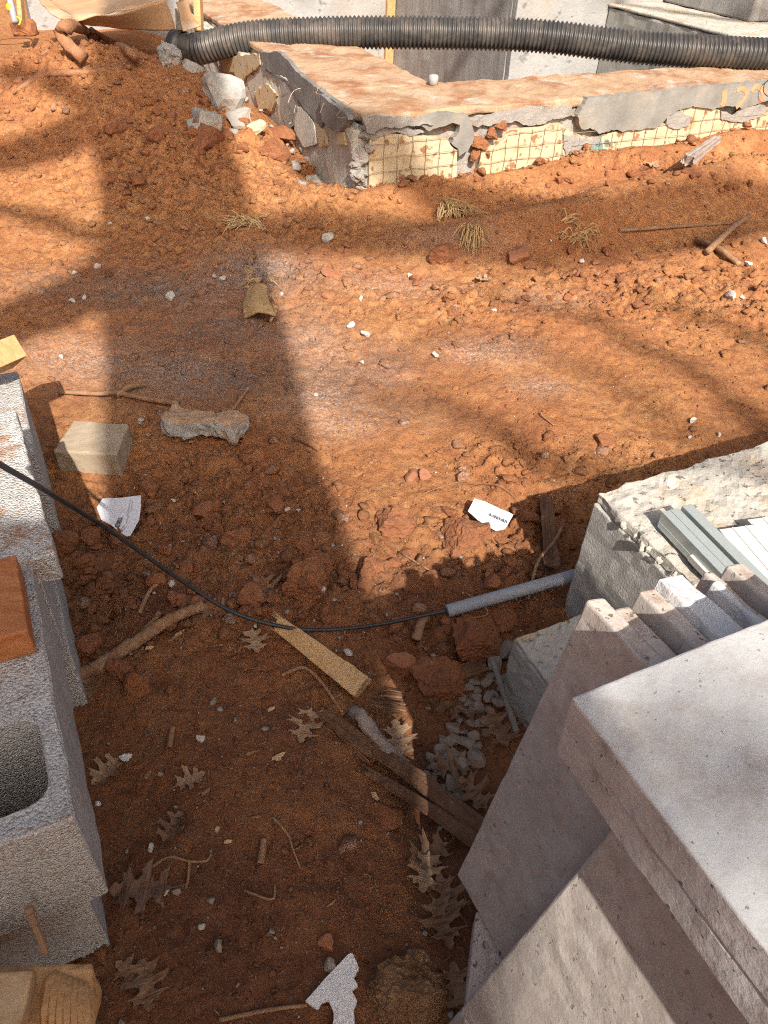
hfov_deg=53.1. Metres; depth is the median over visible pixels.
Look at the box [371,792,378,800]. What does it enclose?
wood chip
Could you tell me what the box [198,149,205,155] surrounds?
clay clod
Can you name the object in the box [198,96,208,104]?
clay clod
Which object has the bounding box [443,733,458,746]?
gravel stone
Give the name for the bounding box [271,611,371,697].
split wood
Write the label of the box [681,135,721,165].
wood scrap
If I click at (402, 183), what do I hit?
clay clod
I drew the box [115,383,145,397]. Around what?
stick
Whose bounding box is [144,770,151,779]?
wood chip
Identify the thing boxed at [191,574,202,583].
clay clod
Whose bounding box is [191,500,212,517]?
clay clod
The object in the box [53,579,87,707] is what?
concrete block
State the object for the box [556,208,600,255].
dry grass tuft
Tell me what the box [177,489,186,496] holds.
clay clod
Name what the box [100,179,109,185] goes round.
clay clod
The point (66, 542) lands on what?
clay clod
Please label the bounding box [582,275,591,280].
clay clod
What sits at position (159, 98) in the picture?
clay clod
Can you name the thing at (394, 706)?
broken wood
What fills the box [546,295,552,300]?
clay clod
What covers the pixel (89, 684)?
oak leaf
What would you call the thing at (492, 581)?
clay clod
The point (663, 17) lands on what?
concrete ledge
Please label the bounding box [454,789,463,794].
gravel stone
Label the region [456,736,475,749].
gravel stone
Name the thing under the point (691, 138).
clay lumps
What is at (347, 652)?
stone
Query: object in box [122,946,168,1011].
oak leaf
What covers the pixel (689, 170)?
cobble
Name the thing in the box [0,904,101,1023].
lumber offcut
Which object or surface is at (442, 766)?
oak leaf
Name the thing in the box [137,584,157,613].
stick
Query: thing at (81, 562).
clay clod
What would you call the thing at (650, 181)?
clay clod
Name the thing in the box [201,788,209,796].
wood chip
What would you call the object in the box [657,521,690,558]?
metal strip
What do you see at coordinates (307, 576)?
clay clod
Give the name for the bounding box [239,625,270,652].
oak leaf
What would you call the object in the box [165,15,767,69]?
corrugated pipe
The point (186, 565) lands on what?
clay clod
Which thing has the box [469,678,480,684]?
gravel stone
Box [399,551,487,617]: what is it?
thin root
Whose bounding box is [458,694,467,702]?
gravel stone
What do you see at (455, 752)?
gravel stone
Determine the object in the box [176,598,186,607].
clay clod
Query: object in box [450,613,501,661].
clay clod
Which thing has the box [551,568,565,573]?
clay clod
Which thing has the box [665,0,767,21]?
pier
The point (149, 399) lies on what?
stick
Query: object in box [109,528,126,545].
clay clod
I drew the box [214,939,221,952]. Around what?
stone
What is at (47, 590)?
concrete block
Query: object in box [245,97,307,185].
mortar rubble
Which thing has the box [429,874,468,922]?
oak leaf
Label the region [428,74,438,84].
plastic cup
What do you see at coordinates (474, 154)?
clay clod
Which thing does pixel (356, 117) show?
foundation wall
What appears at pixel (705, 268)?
clay clod
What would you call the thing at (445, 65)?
basement wall
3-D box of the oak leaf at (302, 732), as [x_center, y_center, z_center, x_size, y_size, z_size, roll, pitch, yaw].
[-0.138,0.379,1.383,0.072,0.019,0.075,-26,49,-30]
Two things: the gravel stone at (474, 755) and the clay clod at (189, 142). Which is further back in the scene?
the clay clod at (189, 142)
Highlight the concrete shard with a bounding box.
[160,403,249,444]
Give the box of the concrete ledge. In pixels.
[596,2,767,73]
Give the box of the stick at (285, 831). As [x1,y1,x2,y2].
[272,816,300,868]
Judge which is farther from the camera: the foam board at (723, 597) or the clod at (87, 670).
the clod at (87, 670)
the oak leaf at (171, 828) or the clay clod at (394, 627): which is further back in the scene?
the clay clod at (394, 627)
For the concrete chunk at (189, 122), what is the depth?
3.08 m
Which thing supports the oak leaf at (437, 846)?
on the ground
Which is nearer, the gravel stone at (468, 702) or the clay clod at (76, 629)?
the gravel stone at (468, 702)
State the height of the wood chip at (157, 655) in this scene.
0.004 m
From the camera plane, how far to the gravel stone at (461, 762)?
1.37 m
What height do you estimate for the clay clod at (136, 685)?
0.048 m
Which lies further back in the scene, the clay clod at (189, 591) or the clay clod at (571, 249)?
the clay clod at (571, 249)
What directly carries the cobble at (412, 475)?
on the ground
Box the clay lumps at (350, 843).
[0,39,767,964]
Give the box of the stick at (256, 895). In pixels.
[244,884,275,899]
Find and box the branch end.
[347,704,409,761]
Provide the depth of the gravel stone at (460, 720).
1.46 m
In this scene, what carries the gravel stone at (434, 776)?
on the ground
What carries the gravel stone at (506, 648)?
on the ground
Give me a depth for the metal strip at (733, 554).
1.27 m
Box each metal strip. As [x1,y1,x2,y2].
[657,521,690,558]
[658,508,733,577]
[681,504,767,584]
[688,554,708,575]
[719,524,767,578]
[746,517,767,534]
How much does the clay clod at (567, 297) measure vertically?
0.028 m
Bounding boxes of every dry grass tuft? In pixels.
[217,210,267,235]
[436,195,488,220]
[451,222,491,255]
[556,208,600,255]
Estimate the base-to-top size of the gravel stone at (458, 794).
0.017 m
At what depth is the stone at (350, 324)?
2.36 m
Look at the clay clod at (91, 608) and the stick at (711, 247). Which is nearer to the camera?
the clay clod at (91, 608)
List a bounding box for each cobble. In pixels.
[318,933,333,950]
[382,652,416,677]
[405,468,419,484]
[419,467,431,479]
[508,246,529,263]
[681,166,703,176]
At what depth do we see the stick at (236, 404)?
2.06 m
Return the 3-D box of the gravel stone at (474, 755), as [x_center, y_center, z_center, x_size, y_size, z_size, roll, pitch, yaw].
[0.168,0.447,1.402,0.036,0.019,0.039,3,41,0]
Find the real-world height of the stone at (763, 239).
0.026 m
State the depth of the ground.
2.09 m
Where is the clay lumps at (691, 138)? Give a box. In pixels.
[344,122,751,202]
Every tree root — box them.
[9,65,121,94]
[53,18,100,63]
[89,26,140,64]
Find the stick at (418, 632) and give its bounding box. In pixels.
[411,616,429,641]
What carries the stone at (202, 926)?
on the ground
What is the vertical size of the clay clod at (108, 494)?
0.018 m
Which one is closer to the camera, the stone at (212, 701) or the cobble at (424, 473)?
the stone at (212, 701)
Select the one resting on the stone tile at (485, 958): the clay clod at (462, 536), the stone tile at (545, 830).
the stone tile at (545, 830)
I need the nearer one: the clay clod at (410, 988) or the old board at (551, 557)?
the clay clod at (410, 988)
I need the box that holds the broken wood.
[364,686,405,716]
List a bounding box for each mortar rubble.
[225,106,251,128]
[229,128,238,135]
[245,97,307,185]
[305,174,324,183]
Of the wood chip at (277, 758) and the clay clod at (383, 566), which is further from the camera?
the clay clod at (383, 566)
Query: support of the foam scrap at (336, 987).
on the ground
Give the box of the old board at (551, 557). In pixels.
[540,494,559,570]
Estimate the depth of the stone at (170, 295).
2.41 m
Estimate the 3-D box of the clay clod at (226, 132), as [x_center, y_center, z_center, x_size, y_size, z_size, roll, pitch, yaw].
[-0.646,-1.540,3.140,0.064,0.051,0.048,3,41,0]
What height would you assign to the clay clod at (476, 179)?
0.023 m
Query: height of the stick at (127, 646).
0.037 m
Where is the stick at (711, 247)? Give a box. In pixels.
[704,214,750,254]
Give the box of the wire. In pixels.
[400,481,523,505]
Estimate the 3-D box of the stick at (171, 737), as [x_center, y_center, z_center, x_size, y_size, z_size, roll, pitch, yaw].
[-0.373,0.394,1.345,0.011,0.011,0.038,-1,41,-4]
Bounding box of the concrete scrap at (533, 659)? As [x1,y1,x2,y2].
[504,614,580,728]
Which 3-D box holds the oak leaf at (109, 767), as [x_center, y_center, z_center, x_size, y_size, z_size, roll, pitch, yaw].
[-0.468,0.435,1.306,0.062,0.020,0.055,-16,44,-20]
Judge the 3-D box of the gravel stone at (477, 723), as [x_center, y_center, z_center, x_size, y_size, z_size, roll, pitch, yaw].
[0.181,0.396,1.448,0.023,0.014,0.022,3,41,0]
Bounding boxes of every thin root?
[152,853,211,868]
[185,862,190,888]
[219,1003,306,1022]
[281,666,344,715]
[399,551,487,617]
[527,525,562,599]
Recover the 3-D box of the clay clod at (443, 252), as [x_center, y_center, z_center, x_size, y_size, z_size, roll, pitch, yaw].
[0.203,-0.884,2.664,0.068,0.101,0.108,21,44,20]
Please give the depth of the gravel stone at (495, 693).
1.48 m
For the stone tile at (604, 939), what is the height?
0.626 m
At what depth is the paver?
1.88 m
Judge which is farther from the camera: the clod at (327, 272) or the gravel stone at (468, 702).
the clod at (327, 272)
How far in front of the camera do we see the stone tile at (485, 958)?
1.06 m
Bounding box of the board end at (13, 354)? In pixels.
[0,335,26,372]
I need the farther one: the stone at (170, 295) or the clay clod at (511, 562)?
the stone at (170, 295)
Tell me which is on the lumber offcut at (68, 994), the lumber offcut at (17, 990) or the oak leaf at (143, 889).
the lumber offcut at (17, 990)
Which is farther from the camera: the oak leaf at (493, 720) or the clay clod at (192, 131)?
the clay clod at (192, 131)
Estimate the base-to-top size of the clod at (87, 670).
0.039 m
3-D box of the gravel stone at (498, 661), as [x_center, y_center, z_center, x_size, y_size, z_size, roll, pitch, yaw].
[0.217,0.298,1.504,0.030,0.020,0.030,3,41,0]
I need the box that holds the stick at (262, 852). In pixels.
[257,838,266,863]
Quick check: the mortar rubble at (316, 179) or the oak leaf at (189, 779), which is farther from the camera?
the mortar rubble at (316, 179)
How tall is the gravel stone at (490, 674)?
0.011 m
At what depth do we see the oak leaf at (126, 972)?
1.07 m
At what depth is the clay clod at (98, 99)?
3.11 m
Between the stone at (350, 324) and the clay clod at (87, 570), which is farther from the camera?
the stone at (350, 324)
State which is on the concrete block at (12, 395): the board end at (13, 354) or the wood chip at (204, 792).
the board end at (13, 354)
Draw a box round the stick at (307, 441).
[293,433,321,451]
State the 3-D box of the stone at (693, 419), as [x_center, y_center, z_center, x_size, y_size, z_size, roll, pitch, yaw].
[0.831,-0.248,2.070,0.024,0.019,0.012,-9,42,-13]
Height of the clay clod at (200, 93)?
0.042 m
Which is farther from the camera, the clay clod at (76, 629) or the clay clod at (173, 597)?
the clay clod at (173, 597)
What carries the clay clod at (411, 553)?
on the ground
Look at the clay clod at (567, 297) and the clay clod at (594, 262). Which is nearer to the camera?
the clay clod at (567, 297)
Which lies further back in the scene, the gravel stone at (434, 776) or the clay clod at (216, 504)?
the clay clod at (216, 504)
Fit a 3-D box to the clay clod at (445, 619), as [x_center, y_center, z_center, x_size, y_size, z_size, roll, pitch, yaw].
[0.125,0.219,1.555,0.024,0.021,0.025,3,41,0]
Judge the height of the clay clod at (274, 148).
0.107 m
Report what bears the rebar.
attached to the concrete scrap at (533, 659)
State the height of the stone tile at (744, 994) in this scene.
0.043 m
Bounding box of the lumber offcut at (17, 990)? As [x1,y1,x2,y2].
[0,970,36,1023]
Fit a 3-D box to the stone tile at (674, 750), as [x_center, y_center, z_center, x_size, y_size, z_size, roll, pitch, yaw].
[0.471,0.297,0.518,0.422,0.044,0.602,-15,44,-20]
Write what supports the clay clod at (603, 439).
on the ground
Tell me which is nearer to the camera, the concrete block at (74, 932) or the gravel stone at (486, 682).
the concrete block at (74, 932)
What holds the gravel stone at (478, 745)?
on the ground
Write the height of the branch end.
0.073 m
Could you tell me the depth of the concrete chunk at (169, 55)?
3.35 m
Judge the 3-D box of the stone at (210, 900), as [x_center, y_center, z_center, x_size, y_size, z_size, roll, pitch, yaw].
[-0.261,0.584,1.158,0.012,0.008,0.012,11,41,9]
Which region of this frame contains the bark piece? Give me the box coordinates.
[242,266,278,322]
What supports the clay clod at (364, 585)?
on the ground
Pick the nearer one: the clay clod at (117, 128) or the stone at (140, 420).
the stone at (140, 420)
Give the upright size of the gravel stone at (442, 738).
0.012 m
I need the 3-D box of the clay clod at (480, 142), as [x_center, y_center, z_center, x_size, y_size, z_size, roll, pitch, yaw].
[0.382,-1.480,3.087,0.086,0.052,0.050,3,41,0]
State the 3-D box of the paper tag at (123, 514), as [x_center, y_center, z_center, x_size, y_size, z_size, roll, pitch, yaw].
[-0.603,0.005,1.738,0.107,0.013,0.126,3,41,0]
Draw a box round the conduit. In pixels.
[445,569,574,616]
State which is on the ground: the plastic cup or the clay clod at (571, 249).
the clay clod at (571, 249)
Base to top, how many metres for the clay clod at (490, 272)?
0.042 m
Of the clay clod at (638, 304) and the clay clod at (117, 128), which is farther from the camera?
the clay clod at (117, 128)
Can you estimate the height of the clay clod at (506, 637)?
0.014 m
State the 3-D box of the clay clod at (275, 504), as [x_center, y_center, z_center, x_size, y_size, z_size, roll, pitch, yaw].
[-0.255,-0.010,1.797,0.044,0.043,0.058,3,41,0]
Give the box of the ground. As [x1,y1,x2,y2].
[0,0,767,1023]
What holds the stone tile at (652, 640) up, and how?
on the ground
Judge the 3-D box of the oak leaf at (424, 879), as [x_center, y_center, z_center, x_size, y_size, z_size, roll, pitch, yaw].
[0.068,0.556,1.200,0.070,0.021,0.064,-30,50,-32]
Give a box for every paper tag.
[97,495,140,535]
[468,498,512,530]
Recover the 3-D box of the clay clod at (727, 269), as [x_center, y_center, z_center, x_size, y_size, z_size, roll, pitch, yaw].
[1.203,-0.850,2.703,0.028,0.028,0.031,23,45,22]
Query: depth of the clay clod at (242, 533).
1.72 m
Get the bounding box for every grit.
[3,47,758,916]
[79,531,577,1019]
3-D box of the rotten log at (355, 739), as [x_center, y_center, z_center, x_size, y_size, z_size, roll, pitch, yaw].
[-0.066,0.394,1.379,0.147,0.029,0.039,33,49,30]
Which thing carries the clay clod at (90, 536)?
on the ground
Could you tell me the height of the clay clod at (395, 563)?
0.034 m
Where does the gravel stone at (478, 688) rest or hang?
on the ground
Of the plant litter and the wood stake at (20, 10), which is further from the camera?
the wood stake at (20, 10)
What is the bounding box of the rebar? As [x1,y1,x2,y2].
[489,658,518,732]
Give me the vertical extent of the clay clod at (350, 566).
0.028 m
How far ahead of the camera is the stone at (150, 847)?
1.20 m
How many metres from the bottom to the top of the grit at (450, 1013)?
0.126 m
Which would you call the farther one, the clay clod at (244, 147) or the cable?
the clay clod at (244, 147)
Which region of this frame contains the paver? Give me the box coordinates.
[54,421,132,475]
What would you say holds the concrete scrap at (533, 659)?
on the ground
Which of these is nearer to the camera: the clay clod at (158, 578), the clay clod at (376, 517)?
the clay clod at (158, 578)
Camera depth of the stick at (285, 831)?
1.22 m
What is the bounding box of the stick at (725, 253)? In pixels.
[694,237,741,266]
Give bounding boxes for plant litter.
[89,510,575,1015]
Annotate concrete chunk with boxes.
[156,40,181,66]
[182,58,204,72]
[186,117,210,128]
[191,107,222,130]
[201,70,245,109]
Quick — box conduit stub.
[6,0,20,25]
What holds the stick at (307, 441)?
on the ground
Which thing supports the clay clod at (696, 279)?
on the ground
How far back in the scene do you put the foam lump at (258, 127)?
3.17 m
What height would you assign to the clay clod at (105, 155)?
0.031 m
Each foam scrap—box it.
[119,753,131,760]
[305,953,358,1023]
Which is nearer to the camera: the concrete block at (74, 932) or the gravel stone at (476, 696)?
the concrete block at (74, 932)
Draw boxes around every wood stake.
[16,0,25,27]
[193,0,203,31]
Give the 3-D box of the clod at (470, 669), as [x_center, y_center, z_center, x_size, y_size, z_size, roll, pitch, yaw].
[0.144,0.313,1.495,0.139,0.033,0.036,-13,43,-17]
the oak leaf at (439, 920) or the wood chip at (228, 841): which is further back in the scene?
the wood chip at (228, 841)
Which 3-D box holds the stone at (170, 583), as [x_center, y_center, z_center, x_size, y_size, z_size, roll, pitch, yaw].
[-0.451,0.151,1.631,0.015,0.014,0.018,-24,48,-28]
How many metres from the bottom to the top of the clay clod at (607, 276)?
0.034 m
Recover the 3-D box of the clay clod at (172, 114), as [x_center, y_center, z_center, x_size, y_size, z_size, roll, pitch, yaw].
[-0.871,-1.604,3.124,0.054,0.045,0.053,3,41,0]
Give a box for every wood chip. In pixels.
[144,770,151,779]
[151,653,164,657]
[170,633,179,641]
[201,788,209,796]
[224,839,232,843]
[246,750,259,755]
[272,752,285,760]
[275,756,281,760]
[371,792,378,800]
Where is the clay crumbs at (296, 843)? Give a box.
[0,39,767,1023]
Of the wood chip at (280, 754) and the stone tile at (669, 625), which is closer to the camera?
the stone tile at (669, 625)
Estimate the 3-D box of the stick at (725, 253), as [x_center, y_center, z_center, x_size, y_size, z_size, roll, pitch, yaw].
[1.223,-0.969,2.844,0.048,0.064,0.299,-5,42,-10]
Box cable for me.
[0,461,446,631]
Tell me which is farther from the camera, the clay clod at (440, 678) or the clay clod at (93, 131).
the clay clod at (93, 131)
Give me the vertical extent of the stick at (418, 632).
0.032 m
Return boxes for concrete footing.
[565,441,767,618]
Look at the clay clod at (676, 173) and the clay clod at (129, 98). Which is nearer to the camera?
the clay clod at (676, 173)
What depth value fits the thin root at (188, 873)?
1.17 m
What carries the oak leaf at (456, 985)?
on the ground
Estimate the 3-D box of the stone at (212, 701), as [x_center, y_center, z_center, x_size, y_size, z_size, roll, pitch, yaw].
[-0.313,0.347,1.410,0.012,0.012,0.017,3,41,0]
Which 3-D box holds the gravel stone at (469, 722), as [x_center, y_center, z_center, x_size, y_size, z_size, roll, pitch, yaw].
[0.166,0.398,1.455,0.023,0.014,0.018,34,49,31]
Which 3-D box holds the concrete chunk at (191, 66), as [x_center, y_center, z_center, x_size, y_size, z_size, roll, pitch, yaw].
[-0.850,-1.971,3.409,0.099,0.069,0.084,3,41,0]
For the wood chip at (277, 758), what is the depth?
1.32 m
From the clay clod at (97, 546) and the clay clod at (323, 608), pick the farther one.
the clay clod at (97, 546)
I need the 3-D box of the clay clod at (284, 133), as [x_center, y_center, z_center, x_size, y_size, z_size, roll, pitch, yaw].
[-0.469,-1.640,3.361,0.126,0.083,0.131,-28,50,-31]
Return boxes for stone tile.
[448,831,747,1023]
[458,598,663,956]
[463,912,503,1023]
[557,727,767,1023]
[564,619,767,1002]
[615,607,675,660]
[631,589,708,655]
[696,572,766,620]
[720,563,767,618]
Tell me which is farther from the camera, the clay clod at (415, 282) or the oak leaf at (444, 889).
the clay clod at (415, 282)
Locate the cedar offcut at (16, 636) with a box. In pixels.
[0,556,35,662]
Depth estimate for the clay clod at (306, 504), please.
1.78 m
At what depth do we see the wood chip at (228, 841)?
1.22 m
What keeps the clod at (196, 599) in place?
on the ground
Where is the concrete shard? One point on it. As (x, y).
(229, 426)
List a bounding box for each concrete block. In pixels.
[0,372,61,533]
[0,410,62,583]
[0,566,107,935]
[0,896,109,966]
[39,581,65,652]
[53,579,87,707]
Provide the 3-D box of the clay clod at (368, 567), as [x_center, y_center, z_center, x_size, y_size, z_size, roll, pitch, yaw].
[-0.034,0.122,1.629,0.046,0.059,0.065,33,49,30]
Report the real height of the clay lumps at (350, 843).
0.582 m
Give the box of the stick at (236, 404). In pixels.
[231,386,249,409]
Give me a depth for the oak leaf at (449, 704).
1.47 m
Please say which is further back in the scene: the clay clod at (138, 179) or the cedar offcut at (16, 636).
the clay clod at (138, 179)
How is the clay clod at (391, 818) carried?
on the ground
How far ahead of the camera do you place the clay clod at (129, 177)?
2.88 m
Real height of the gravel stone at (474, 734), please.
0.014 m
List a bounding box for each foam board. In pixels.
[654,575,742,640]
[705,581,763,628]
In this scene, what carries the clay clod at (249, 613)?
on the ground
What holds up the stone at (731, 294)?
on the ground
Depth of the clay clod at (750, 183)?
3.16 m
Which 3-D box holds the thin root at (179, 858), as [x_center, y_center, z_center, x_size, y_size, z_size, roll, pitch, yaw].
[-0.315,0.537,1.184,0.099,0.012,0.016,-6,42,-10]
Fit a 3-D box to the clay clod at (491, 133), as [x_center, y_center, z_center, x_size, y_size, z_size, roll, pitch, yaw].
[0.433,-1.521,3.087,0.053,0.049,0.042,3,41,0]
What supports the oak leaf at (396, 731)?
on the ground
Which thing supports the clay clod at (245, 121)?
on the ground
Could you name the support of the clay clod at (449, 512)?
on the ground
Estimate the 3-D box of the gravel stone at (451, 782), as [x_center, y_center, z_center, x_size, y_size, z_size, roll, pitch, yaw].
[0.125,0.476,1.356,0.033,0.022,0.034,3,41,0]
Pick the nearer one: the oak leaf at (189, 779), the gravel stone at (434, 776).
the oak leaf at (189, 779)
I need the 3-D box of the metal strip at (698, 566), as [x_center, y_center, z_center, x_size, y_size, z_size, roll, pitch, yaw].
[0.575,0.198,1.123,0.014,0.012,0.400,-12,43,-17]
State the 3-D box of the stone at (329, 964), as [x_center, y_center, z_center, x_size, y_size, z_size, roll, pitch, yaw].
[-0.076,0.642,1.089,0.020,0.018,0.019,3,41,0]
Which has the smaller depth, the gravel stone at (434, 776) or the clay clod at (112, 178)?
the gravel stone at (434, 776)
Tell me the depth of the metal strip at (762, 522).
1.33 m
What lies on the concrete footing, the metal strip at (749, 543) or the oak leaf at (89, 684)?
the metal strip at (749, 543)
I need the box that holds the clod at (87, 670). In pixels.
[79,664,105,678]
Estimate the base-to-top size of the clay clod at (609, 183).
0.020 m
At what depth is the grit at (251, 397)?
2.29 m
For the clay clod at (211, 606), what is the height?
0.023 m
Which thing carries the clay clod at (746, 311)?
on the ground
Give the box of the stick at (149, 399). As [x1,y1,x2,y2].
[58,390,179,404]
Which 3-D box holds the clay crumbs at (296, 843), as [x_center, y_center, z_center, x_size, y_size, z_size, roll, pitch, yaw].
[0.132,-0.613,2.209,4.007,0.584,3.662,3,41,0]
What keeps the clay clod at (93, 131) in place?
on the ground
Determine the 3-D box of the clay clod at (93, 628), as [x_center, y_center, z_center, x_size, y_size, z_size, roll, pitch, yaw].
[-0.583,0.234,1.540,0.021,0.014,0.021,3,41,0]
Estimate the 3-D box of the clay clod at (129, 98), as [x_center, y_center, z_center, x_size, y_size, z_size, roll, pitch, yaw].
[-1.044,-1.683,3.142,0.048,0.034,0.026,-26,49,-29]
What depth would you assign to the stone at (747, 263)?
2.74 m
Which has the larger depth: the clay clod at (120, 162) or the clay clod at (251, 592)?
the clay clod at (120, 162)
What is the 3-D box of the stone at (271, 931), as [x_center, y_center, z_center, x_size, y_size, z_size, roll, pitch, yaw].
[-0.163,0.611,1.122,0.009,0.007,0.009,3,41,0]
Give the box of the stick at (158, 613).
[140,610,161,630]
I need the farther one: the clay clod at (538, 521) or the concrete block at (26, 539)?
the clay clod at (538, 521)
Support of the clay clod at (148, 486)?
on the ground
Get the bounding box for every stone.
[93,263,100,268]
[137,418,143,423]
[148,842,153,852]
[165,291,174,300]
[167,580,174,586]
[172,887,180,895]
[196,735,205,742]
[198,923,205,929]
[207,897,214,903]
[209,697,215,705]
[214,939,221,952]
[269,928,274,933]
[322,232,333,242]
[324,957,335,972]
[343,648,352,655]
[346,321,354,327]
[360,331,369,336]
[426,752,435,762]
[431,773,437,781]
[433,743,446,754]
[438,735,446,742]
[440,751,447,759]
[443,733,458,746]
[445,774,458,792]
[446,722,459,733]
[452,792,461,799]
[453,748,459,757]
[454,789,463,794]
[455,715,463,723]
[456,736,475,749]
[456,754,466,775]
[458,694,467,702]
[460,728,467,733]
[464,698,471,705]
[465,682,474,691]
[465,718,474,726]
[466,730,479,739]
[466,748,485,768]
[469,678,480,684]
[469,700,484,714]
[472,693,481,700]
[473,686,481,693]
[473,741,482,749]
[474,717,484,727]
[481,677,494,687]
[483,691,493,702]
[486,671,494,677]
[487,656,501,671]
[490,689,498,696]
[492,696,504,707]
[497,640,513,659]
[690,417,696,422]
[725,290,735,300]
[744,261,752,265]
[760,237,766,243]
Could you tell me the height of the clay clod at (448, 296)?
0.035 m
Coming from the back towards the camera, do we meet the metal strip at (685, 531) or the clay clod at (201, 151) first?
the clay clod at (201, 151)
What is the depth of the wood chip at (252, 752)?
1.32 m
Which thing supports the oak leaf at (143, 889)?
on the ground
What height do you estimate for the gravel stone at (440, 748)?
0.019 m
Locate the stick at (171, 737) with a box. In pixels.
[167,726,174,748]
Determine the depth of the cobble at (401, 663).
1.48 m
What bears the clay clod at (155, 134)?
on the ground
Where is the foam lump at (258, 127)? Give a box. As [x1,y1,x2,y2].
[247,119,266,135]
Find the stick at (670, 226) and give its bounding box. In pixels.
[618,221,735,231]
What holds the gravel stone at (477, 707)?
on the ground
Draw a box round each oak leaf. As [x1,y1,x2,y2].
[82,671,101,703]
[87,751,124,784]
[109,859,188,917]
[112,953,150,991]
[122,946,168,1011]
[155,811,188,851]
[171,765,204,789]
[191,595,226,617]
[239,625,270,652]
[247,572,281,602]
[287,700,322,742]
[381,719,416,755]
[407,849,448,892]
[408,827,454,872]
[417,888,468,948]
[427,680,478,720]
[429,741,480,778]
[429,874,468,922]
[436,960,467,1009]
[454,769,494,810]
[475,273,495,280]
[479,708,522,755]
[645,161,660,169]
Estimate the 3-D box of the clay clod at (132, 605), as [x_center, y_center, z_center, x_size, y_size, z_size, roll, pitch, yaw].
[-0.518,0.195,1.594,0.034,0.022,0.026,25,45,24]
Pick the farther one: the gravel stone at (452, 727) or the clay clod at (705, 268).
the clay clod at (705, 268)
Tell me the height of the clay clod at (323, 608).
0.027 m
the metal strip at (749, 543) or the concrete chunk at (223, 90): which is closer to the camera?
the metal strip at (749, 543)
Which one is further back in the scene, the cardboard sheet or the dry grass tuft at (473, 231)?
the cardboard sheet
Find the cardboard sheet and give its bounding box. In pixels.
[39,0,200,31]
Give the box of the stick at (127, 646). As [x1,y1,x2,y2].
[88,601,204,673]
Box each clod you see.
[9,19,37,36]
[52,530,79,556]
[72,625,80,633]
[73,554,96,568]
[75,632,103,657]
[76,574,94,586]
[79,526,102,545]
[79,664,105,678]
[83,567,95,573]
[84,600,97,613]
[87,126,98,136]
[87,624,98,632]
[91,543,103,550]
[95,95,102,102]
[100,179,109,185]
[101,151,111,159]
[102,121,130,135]
[103,490,114,497]
[104,658,134,683]
[107,173,118,183]
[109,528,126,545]
[117,157,123,167]
[123,95,134,101]
[123,672,151,697]
[126,172,136,182]
[127,600,137,609]
[131,173,145,186]
[135,476,158,496]
[142,517,155,526]
[143,92,149,97]
[144,123,182,143]
[145,572,166,587]
[152,107,160,115]
[157,96,164,101]
[158,545,172,554]
[165,111,176,118]
[167,590,188,606]
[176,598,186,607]
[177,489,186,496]
[179,559,193,572]
[184,140,191,147]
[187,588,196,595]
[188,125,197,138]
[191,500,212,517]
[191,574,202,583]
[191,596,206,603]
[192,123,224,150]
[195,90,204,97]
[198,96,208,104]
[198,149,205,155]
[205,598,216,610]
[211,499,221,511]
[219,526,252,547]
[221,128,233,137]
[222,530,234,536]
[236,580,265,606]
[237,143,248,151]
[238,117,250,126]
[245,610,252,616]
[251,574,266,586]
[253,607,263,615]
[258,137,290,163]
[259,529,272,544]
[266,496,283,514]
[269,125,294,141]
[273,180,284,185]
[282,557,328,597]
[293,539,313,553]
[302,501,310,507]
[303,549,335,565]
[318,604,329,618]
[320,608,335,624]
[321,267,340,277]
[324,564,333,573]
[343,562,356,571]
[350,578,358,587]
[357,578,371,594]
[359,556,380,579]
[366,948,452,1023]
[371,801,403,830]
[374,510,383,523]
[375,559,388,573]
[377,504,416,538]
[387,617,404,632]
[388,557,402,568]
[397,180,407,187]
[400,548,416,561]
[409,275,420,281]
[409,655,465,700]
[412,280,419,285]
[421,570,442,587]
[429,243,454,265]
[440,516,492,559]
[440,615,450,624]
[441,506,456,517]
[443,293,455,300]
[447,305,457,315]
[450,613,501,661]
[461,659,489,678]
[470,136,489,149]
[470,148,480,161]
[474,177,482,181]
[482,573,501,589]
[484,569,491,577]
[485,126,497,139]
[486,268,494,277]
[489,602,517,632]
[493,536,507,543]
[494,120,506,130]
[496,568,512,578]
[501,634,511,640]
[502,557,517,567]
[521,511,538,521]
[522,295,530,301]
[535,516,540,524]
[540,518,559,531]
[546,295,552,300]
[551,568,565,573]
[555,177,563,184]
[563,292,571,301]
[564,176,573,183]
[567,244,575,254]
[568,286,578,294]
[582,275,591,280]
[590,259,600,264]
[595,432,614,446]
[601,274,614,281]
[602,245,614,256]
[604,171,610,177]
[605,180,612,186]
[617,275,628,282]
[626,166,649,177]
[632,300,645,307]
[636,252,645,258]
[642,298,652,304]
[647,179,655,184]
[673,171,680,175]
[691,275,700,283]
[700,265,711,270]
[722,266,730,271]
[723,183,732,190]
[732,184,739,189]
[740,281,748,285]
[742,309,750,314]
[747,179,752,186]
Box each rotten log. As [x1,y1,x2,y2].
[315,706,378,763]
[357,762,477,847]
[371,742,483,831]
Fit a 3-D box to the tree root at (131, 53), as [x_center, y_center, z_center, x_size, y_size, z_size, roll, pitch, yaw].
[-1.396,-2.446,4.005,0.123,0.309,2.100,-13,43,-18]
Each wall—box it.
[25,0,395,63]
[175,0,767,189]
[393,0,665,82]
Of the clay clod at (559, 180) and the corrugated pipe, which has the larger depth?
the corrugated pipe
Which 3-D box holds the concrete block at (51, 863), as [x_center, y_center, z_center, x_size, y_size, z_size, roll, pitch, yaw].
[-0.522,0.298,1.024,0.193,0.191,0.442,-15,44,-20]
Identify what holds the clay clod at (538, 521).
on the ground
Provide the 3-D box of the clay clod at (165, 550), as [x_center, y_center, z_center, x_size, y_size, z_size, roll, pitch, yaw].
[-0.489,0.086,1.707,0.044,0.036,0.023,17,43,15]

